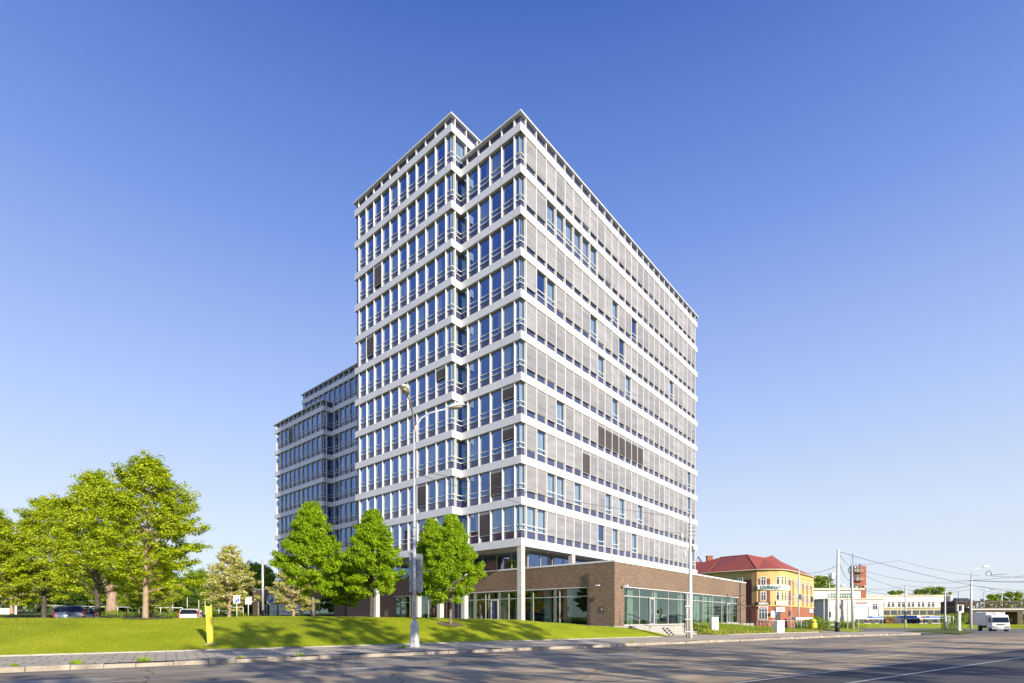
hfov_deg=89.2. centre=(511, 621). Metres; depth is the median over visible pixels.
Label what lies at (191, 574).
tree
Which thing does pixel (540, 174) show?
window
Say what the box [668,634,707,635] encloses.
pavement
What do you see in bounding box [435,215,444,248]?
window
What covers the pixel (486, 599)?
shop window
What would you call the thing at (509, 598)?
shop window
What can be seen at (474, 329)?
window
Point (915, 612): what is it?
window
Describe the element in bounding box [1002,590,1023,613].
background tree
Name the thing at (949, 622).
lattice frame
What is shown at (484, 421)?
window
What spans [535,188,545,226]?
window
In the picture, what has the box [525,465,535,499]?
window
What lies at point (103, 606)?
hedge
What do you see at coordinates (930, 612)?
window
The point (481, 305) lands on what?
window
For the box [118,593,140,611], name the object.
tree
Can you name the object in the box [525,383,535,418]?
window
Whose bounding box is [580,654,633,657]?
road patch
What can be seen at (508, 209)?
window
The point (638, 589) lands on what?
shop window
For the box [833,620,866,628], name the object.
shrub
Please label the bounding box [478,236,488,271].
window
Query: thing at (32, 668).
kerb
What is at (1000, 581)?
overhead wire
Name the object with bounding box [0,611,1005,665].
ground
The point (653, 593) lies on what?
shop window
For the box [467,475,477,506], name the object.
window
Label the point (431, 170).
window
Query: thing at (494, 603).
glazed door
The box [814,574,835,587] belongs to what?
background tree
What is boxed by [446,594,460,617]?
shop window
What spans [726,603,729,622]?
glazed door
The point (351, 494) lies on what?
window
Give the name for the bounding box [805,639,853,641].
road patch
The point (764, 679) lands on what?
tram rail
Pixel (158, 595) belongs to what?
cherry tree
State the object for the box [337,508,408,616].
maple tree
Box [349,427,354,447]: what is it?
window
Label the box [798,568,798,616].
street pole
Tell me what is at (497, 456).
window
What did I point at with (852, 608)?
tram pole
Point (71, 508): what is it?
cherry tree
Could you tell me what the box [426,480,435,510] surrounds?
window
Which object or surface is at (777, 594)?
window
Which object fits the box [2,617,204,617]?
mulch bed
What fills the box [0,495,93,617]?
cherry tree
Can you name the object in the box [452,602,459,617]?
glazed door
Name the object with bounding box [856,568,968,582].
overhead wire
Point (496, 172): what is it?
window
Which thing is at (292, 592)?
blossom tree
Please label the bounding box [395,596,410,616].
shop window
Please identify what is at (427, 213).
window
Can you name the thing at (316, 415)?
window frame
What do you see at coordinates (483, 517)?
window
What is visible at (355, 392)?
window
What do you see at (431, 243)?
window
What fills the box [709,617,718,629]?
utility cabinet
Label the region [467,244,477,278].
window
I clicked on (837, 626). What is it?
concrete pole
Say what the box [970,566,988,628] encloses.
street lamp
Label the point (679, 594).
shop window
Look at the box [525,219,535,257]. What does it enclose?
window
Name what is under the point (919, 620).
bus
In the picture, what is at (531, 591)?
shop window
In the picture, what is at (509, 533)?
window
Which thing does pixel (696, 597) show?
shop window
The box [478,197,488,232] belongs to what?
window
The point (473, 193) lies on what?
window
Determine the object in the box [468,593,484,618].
shop window
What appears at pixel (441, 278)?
window
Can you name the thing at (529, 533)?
window
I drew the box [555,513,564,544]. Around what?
window
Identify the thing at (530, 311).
window
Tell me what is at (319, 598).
shop window
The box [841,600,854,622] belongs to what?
white slab
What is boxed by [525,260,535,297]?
window
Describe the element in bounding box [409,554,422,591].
traffic sign
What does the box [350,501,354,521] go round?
window
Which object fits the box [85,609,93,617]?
parked car
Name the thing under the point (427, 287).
window
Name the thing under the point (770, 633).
edging
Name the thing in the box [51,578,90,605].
tree
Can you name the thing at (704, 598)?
shop window
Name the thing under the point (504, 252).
window
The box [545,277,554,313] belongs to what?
window
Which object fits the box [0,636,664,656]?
edging
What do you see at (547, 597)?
shop window
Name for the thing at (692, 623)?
handrail
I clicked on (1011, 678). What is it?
road patch
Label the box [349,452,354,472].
window
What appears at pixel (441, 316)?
window
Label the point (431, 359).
window
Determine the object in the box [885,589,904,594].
background tree
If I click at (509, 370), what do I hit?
window
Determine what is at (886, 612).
window
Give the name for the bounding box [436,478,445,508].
window
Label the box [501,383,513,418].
window
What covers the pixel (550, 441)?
window
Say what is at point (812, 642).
road patch
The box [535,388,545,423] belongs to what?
window
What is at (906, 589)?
overhead wire
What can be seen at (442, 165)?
window
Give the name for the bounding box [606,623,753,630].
terrace pavement
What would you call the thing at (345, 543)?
window
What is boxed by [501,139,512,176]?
window
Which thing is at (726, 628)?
ornamental grass
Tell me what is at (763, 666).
tram rail
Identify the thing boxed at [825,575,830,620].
junction lamp
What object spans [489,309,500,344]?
window
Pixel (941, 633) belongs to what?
side road
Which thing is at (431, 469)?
window
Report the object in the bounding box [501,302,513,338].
window
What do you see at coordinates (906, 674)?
lane line
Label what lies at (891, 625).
verge bank
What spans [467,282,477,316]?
window
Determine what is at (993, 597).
background tree
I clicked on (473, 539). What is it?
window
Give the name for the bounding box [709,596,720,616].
shop window
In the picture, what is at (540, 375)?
window
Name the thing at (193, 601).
tree
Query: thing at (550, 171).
window
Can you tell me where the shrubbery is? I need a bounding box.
[101,610,289,616]
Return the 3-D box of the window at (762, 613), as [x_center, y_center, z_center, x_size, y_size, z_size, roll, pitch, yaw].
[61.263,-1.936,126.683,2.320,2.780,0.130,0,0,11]
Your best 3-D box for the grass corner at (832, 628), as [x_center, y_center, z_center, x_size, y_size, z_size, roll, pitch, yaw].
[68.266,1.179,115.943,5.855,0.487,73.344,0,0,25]
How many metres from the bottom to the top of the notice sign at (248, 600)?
2.657 m
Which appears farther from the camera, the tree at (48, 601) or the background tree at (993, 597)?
the background tree at (993, 597)
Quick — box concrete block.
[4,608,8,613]
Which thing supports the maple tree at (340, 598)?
on the lawn at (70, 641)
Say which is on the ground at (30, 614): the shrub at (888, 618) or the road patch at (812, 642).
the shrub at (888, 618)
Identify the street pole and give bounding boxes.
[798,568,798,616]
[904,585,906,627]
[944,591,945,629]
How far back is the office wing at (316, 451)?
80.55 m
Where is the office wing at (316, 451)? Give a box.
[273,363,408,583]
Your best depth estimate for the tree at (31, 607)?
87.84 m
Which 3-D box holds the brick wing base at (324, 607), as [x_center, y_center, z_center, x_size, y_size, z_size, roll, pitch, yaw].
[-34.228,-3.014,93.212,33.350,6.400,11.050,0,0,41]
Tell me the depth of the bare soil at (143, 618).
27.69 m
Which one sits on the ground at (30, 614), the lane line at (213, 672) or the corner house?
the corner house
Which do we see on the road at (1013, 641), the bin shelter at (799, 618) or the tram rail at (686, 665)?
the tram rail at (686, 665)
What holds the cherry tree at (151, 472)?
on the lawn at (70, 641)
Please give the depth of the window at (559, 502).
50.00 m
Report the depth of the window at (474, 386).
49.38 m
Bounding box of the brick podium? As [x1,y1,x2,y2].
[347,560,745,625]
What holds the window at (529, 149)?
in the office tower at (522, 300)
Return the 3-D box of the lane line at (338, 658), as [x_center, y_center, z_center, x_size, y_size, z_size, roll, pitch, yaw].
[-11.192,1.427,16.798,80.000,0.001,0.114,0,0,-34]
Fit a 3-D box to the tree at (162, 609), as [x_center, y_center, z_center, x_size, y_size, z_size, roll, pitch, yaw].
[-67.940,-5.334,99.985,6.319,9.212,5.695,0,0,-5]
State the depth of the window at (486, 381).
48.43 m
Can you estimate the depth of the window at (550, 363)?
48.57 m
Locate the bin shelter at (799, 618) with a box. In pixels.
[791,617,812,627]
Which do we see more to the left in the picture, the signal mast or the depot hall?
the signal mast
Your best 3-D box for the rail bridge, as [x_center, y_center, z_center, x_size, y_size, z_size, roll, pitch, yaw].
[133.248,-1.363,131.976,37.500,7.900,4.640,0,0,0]
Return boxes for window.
[278,396,349,577]
[319,598,330,614]
[344,527,349,546]
[349,378,353,398]
[349,402,354,422]
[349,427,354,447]
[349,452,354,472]
[349,477,354,496]
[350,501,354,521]
[354,376,356,395]
[355,476,356,494]
[355,501,357,520]
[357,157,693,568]
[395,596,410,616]
[411,596,427,616]
[425,148,437,182]
[425,185,434,219]
[425,222,434,255]
[425,259,434,292]
[425,296,434,328]
[425,333,434,365]
[425,370,434,401]
[426,407,434,437]
[426,444,438,474]
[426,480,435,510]
[435,139,444,173]
[435,177,444,211]
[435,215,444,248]
[435,253,444,285]
[435,290,444,323]
[435,328,448,360]
[435,365,444,397]
[435,403,445,434]
[435,440,445,471]
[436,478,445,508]
[436,516,442,525]
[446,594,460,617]
[454,135,464,168]
[467,166,477,201]
[467,205,477,240]
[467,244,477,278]
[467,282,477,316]
[467,321,477,354]
[467,359,477,392]
[467,398,477,430]
[467,436,477,468]
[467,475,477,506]
[467,513,477,543]
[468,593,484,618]
[478,158,488,193]
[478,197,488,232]
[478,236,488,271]
[478,276,488,310]
[478,315,488,349]
[478,354,489,387]
[478,393,489,426]
[478,432,489,465]
[478,472,489,504]
[478,510,489,542]
[485,592,490,618]
[489,148,500,185]
[489,188,500,225]
[489,229,500,264]
[489,269,500,304]
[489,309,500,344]
[489,349,500,383]
[489,591,507,619]
[490,389,501,422]
[490,428,501,462]
[490,468,501,501]
[490,508,504,541]
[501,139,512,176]
[501,180,513,217]
[501,220,513,257]
[501,261,513,297]
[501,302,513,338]
[501,343,513,378]
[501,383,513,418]
[502,424,513,458]
[502,465,513,499]
[502,506,513,539]
[508,591,516,619]
[523,301,535,338]
[524,136,535,176]
[525,177,535,217]
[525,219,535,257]
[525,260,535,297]
[525,342,535,378]
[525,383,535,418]
[525,424,535,458]
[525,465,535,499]
[525,506,535,539]
[525,590,532,620]
[533,589,558,621]
[535,148,545,187]
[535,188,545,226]
[535,228,545,266]
[535,268,544,305]
[535,308,545,344]
[535,348,545,384]
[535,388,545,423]
[535,428,545,462]
[535,468,545,501]
[535,508,545,541]
[545,159,554,197]
[545,198,554,236]
[545,237,555,274]
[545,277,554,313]
[545,316,555,351]
[545,355,555,389]
[545,394,555,428]
[545,433,555,466]
[545,472,554,504]
[545,511,555,543]
[553,475,563,507]
[555,399,563,432]
[555,437,564,469]
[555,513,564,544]
[559,588,586,624]
[624,587,638,624]
[638,589,653,624]
[651,590,667,624]
[667,591,680,623]
[678,593,685,623]
[692,594,700,622]
[702,595,711,622]
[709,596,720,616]
[721,596,729,622]
[729,597,737,622]
[758,608,767,619]
[760,576,766,584]
[760,591,766,600]
[775,576,779,584]
[775,591,779,599]
[828,593,835,597]
[839,593,850,597]
[872,604,877,609]
[883,610,890,614]
[891,610,897,614]
[913,610,919,614]
[920,610,926,614]
[927,610,933,614]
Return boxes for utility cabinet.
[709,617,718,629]
[773,621,783,632]
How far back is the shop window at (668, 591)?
50.19 m
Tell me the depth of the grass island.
64.50 m
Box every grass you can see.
[685,622,824,634]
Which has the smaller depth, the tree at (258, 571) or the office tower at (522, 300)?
the office tower at (522, 300)
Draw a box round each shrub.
[791,618,834,628]
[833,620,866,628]
[878,614,898,623]
[932,611,969,628]
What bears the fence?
on the grass corner at (832, 628)
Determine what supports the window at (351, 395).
in the office wing at (316, 451)
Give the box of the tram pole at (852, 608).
[847,554,854,628]
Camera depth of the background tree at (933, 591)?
237.76 m
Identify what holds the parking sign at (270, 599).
on the parking
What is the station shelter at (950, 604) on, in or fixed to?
on the embankment
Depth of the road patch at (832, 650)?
24.40 m
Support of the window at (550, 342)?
in the office tower at (522, 300)
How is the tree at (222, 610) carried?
on the ground at (30, 614)
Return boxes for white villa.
[814,588,885,626]
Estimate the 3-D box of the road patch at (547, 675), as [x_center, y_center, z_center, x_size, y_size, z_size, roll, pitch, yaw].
[1.258,1.424,14.046,1.789,0.001,0.547,0,0,-34]
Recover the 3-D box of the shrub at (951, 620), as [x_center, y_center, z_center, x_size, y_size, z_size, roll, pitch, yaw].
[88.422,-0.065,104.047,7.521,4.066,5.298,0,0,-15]
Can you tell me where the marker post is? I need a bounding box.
[204,606,215,644]
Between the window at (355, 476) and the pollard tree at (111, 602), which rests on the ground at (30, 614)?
the pollard tree at (111, 602)
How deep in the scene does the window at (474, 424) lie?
49.41 m
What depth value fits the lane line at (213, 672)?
14.69 m
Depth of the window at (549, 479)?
48.98 m
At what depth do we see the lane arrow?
15.76 m
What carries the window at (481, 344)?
in the office tower at (522, 300)
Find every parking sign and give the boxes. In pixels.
[233,595,239,615]
[268,595,273,609]
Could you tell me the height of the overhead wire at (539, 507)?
1.035 m
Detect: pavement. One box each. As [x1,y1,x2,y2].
[0,631,920,666]
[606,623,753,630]
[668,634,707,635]
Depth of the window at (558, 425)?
50.11 m
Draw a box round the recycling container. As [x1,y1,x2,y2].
[808,618,816,628]
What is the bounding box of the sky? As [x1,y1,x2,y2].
[0,0,1023,614]
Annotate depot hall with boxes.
[866,595,943,607]
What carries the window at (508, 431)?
in the office tower at (522, 300)
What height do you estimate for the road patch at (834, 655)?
0.001 m
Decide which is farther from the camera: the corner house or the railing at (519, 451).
the corner house
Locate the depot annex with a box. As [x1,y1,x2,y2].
[883,608,951,622]
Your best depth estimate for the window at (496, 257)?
47.45 m
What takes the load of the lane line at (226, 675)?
on the road at (1013, 641)
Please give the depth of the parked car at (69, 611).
38.25 m
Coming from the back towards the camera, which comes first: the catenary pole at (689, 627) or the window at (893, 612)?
the window at (893, 612)
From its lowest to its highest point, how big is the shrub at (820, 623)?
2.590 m
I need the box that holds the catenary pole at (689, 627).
[680,515,695,637]
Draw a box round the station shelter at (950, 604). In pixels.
[940,595,978,613]
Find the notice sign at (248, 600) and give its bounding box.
[245,597,250,616]
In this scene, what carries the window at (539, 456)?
in the office tower at (522, 300)
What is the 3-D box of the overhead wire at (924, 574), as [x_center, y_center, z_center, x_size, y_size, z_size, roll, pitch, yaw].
[63.967,-5.724,71.472,71.688,3.270,0.048,0,0,-31]
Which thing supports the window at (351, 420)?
in the office wing at (316, 451)
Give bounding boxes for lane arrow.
[307,667,382,671]
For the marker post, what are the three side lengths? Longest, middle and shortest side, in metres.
1.690 x 0.400 x 0.300 m
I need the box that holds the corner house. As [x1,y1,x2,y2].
[696,554,815,627]
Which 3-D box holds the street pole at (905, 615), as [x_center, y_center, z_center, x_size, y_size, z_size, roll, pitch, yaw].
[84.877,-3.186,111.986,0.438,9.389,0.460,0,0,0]
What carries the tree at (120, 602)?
on the ground at (30, 614)
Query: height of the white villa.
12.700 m
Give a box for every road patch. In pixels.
[0,678,116,682]
[333,655,509,663]
[342,662,526,672]
[462,652,557,656]
[531,672,581,676]
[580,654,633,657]
[689,649,723,650]
[774,641,847,644]
[785,647,880,653]
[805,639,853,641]
[814,653,868,656]
[859,639,900,641]
[944,667,1000,674]
[955,673,1023,682]
[960,640,983,641]
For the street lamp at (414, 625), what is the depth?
24.36 m
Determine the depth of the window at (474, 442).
49.42 m
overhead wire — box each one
[417,474,680,533]
[419,470,686,517]
[841,552,1021,593]
[854,570,968,591]
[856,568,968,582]
[969,580,1023,581]
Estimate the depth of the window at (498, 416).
47.45 m
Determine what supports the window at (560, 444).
in the office tower at (522, 300)
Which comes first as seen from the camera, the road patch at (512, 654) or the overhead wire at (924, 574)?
the road patch at (512, 654)
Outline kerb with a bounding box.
[0,633,920,672]
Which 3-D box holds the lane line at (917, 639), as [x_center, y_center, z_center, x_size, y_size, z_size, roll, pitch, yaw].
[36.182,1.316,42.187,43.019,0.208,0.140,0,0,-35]
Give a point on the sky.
(833, 190)
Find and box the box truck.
[974,611,1011,630]
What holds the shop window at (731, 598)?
in the brick podium
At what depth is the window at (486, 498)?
48.50 m
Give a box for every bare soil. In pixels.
[125,618,162,618]
[438,622,463,626]
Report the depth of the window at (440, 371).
50.30 m
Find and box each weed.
[68,659,83,663]
[135,655,151,660]
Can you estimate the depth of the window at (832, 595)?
165.84 m
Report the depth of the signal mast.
97.92 m
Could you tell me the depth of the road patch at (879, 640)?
35.43 m
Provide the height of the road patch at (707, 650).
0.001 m
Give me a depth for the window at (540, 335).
47.39 m
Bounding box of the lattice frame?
[946,616,953,629]
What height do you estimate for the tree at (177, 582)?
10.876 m
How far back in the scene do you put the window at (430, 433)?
51.49 m
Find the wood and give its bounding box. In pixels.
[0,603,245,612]
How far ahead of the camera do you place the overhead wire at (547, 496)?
28.82 m
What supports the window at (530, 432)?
in the office tower at (522, 300)
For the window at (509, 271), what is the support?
in the office tower at (522, 300)
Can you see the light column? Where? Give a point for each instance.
(262, 578)
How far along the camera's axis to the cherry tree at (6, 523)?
40.19 m
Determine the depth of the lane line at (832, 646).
26.87 m
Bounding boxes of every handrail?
[627,614,651,630]
[677,614,700,632]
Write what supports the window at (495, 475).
in the office tower at (522, 300)
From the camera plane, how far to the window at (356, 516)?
75.25 m
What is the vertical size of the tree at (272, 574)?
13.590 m
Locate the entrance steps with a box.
[629,625,697,636]
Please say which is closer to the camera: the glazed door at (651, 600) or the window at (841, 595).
the glazed door at (651, 600)
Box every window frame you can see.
[276,381,349,576]
[357,133,695,569]
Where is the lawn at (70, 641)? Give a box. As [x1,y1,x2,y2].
[0,616,667,654]
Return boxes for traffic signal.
[956,594,963,630]
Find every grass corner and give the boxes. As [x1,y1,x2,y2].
[817,627,850,628]
[827,629,863,631]
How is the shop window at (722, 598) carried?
in the brick podium
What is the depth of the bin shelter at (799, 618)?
103.24 m
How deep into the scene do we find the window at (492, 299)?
47.47 m
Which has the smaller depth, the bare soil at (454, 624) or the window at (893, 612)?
the bare soil at (454, 624)
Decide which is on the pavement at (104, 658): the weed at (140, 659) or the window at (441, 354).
the weed at (140, 659)
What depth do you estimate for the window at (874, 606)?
158.36 m
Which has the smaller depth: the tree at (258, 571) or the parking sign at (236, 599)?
the parking sign at (236, 599)
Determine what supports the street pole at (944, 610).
on the grass island
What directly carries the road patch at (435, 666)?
on the road at (1013, 641)
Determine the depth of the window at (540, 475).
47.43 m
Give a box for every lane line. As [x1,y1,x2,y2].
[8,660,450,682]
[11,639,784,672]
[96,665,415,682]
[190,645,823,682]
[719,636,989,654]
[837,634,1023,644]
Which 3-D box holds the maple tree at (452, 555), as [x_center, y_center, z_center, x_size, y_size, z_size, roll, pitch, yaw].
[-3.659,-3.312,32.494,4.288,7.023,4.184,0,0,-9]
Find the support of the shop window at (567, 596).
in the brick podium
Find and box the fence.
[757,620,807,627]
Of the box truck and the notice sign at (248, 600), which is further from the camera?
the box truck
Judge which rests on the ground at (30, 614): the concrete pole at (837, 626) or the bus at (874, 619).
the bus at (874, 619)
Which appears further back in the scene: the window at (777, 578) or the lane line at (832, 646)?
the window at (777, 578)
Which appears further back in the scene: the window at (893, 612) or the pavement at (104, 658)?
the window at (893, 612)
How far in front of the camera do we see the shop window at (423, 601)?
58.42 m
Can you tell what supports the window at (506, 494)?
in the office tower at (522, 300)
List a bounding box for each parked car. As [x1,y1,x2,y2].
[53,606,89,617]
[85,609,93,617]
[178,609,204,617]
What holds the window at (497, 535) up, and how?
in the office tower at (522, 300)
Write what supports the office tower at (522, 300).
on the brick podium
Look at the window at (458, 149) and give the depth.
49.99 m
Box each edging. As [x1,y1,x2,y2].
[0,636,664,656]
[727,632,810,634]
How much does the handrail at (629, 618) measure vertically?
1.640 m
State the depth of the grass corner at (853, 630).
67.67 m
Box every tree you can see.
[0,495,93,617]
[0,508,50,606]
[0,559,38,613]
[1,584,40,610]
[25,562,52,610]
[26,468,154,617]
[36,567,73,607]
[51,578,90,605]
[64,448,213,617]
[69,564,105,608]
[93,570,125,611]
[100,574,118,613]
[111,541,193,617]
[116,578,142,611]
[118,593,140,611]
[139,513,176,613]
[140,583,175,611]
[156,576,184,611]
[168,586,202,612]
[176,566,222,614]
[197,578,232,614]
[199,543,260,616]
[221,563,268,615]
[244,559,276,612]
[249,573,279,610]
[264,565,319,615]
[268,500,348,616]
[322,554,369,616]
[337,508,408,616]
[404,518,454,617]
[423,512,486,623]
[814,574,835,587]
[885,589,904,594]
[908,587,931,594]
[926,586,952,599]
[980,592,1007,607]
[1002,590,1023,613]
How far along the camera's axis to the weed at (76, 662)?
15.92 m
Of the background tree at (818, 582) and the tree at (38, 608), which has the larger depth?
the background tree at (818, 582)
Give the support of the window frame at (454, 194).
in the office tower at (522, 300)
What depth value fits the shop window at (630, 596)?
45.04 m
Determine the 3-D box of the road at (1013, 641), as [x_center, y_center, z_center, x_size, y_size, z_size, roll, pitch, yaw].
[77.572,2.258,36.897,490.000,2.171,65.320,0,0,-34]
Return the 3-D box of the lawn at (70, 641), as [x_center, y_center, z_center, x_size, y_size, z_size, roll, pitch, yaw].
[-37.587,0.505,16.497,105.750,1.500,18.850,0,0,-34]
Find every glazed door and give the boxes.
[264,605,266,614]
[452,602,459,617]
[490,599,498,618]
[649,597,654,624]
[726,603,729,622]
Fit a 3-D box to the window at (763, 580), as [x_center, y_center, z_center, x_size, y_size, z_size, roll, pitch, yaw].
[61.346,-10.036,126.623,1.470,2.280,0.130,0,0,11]
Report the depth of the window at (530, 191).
46.13 m
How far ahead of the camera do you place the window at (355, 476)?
75.25 m
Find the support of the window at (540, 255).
in the office tower at (522, 300)
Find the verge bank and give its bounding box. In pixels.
[856,623,1023,628]
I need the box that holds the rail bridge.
[955,601,1023,624]
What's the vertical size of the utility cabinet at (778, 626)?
1.180 m
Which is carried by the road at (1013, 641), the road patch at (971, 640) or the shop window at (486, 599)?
the road patch at (971, 640)
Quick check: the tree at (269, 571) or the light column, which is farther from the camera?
the tree at (269, 571)
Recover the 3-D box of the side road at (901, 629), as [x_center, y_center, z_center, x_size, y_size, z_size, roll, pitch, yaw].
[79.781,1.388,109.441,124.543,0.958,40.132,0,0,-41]
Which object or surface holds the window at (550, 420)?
in the office tower at (522, 300)
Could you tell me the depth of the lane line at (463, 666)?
15.77 m
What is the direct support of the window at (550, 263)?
in the office tower at (522, 300)
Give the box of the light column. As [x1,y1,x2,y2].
[261,559,263,615]
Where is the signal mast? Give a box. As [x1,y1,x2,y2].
[788,594,812,627]
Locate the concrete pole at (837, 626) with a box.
[830,549,845,631]
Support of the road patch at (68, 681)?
on the road at (1013, 641)
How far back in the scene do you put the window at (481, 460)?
48.48 m
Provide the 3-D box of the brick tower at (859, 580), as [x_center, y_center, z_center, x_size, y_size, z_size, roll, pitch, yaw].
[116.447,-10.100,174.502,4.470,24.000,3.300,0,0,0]
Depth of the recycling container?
93.50 m
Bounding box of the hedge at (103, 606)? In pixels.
[35,605,182,611]
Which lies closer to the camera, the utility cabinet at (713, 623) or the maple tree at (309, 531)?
the maple tree at (309, 531)
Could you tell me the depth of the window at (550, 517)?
48.62 m
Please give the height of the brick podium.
5.615 m
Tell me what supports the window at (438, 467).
in the office tower at (522, 300)
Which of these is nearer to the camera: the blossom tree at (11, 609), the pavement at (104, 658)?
the pavement at (104, 658)
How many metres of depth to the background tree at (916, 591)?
239.16 m
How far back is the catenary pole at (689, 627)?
35.74 m
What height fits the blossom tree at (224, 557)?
7.895 m
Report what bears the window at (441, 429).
in the office tower at (522, 300)
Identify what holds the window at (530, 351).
in the office tower at (522, 300)
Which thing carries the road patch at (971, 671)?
on the road at (1013, 641)
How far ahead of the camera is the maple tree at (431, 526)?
35.97 m
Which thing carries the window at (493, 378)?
in the office tower at (522, 300)
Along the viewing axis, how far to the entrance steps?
42.31 m
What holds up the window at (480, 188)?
in the office tower at (522, 300)
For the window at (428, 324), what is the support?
in the office tower at (522, 300)
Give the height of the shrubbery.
1.857 m
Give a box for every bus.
[855,616,885,622]
[894,616,943,623]
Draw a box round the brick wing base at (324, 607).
[251,585,344,616]
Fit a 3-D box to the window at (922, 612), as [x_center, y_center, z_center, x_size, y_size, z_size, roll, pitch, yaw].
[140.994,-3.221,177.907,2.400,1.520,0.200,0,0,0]
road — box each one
[0,632,1023,682]
[809,629,1023,633]
[855,628,1023,632]
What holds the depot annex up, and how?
on the ground at (30, 614)
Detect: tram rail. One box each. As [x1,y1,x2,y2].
[467,643,970,682]
[579,644,1004,682]
[729,649,1021,682]
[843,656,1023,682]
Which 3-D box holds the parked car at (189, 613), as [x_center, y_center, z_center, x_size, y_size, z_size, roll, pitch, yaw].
[-31.432,-0.507,50.979,2.040,1.515,3.790,0,0,-22]
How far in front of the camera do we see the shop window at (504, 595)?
50.53 m
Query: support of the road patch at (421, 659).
on the road at (1013, 641)
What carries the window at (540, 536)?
in the office tower at (522, 300)
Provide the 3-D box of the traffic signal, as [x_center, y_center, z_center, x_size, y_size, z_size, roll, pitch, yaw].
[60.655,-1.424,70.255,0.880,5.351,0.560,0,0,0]
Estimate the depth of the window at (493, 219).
47.42 m
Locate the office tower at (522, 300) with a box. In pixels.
[353,109,698,619]
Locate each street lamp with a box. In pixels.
[400,384,464,647]
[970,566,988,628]
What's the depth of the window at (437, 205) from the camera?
50.32 m
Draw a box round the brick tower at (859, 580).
[850,564,865,597]
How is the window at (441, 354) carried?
in the office tower at (522, 300)
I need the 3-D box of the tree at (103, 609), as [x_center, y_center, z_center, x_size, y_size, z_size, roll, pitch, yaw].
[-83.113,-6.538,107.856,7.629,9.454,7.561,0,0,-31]
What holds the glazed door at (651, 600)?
in the brick podium
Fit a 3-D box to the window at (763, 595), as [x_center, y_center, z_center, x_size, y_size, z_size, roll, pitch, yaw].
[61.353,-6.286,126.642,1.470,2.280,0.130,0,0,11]
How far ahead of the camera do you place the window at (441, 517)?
50.67 m
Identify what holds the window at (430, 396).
in the office tower at (522, 300)
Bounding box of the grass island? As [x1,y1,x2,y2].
[910,629,974,633]
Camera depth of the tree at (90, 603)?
98.45 m
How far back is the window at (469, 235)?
49.26 m
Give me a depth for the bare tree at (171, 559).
61.85 m
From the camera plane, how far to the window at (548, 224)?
48.83 m
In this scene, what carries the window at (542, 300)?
in the office tower at (522, 300)

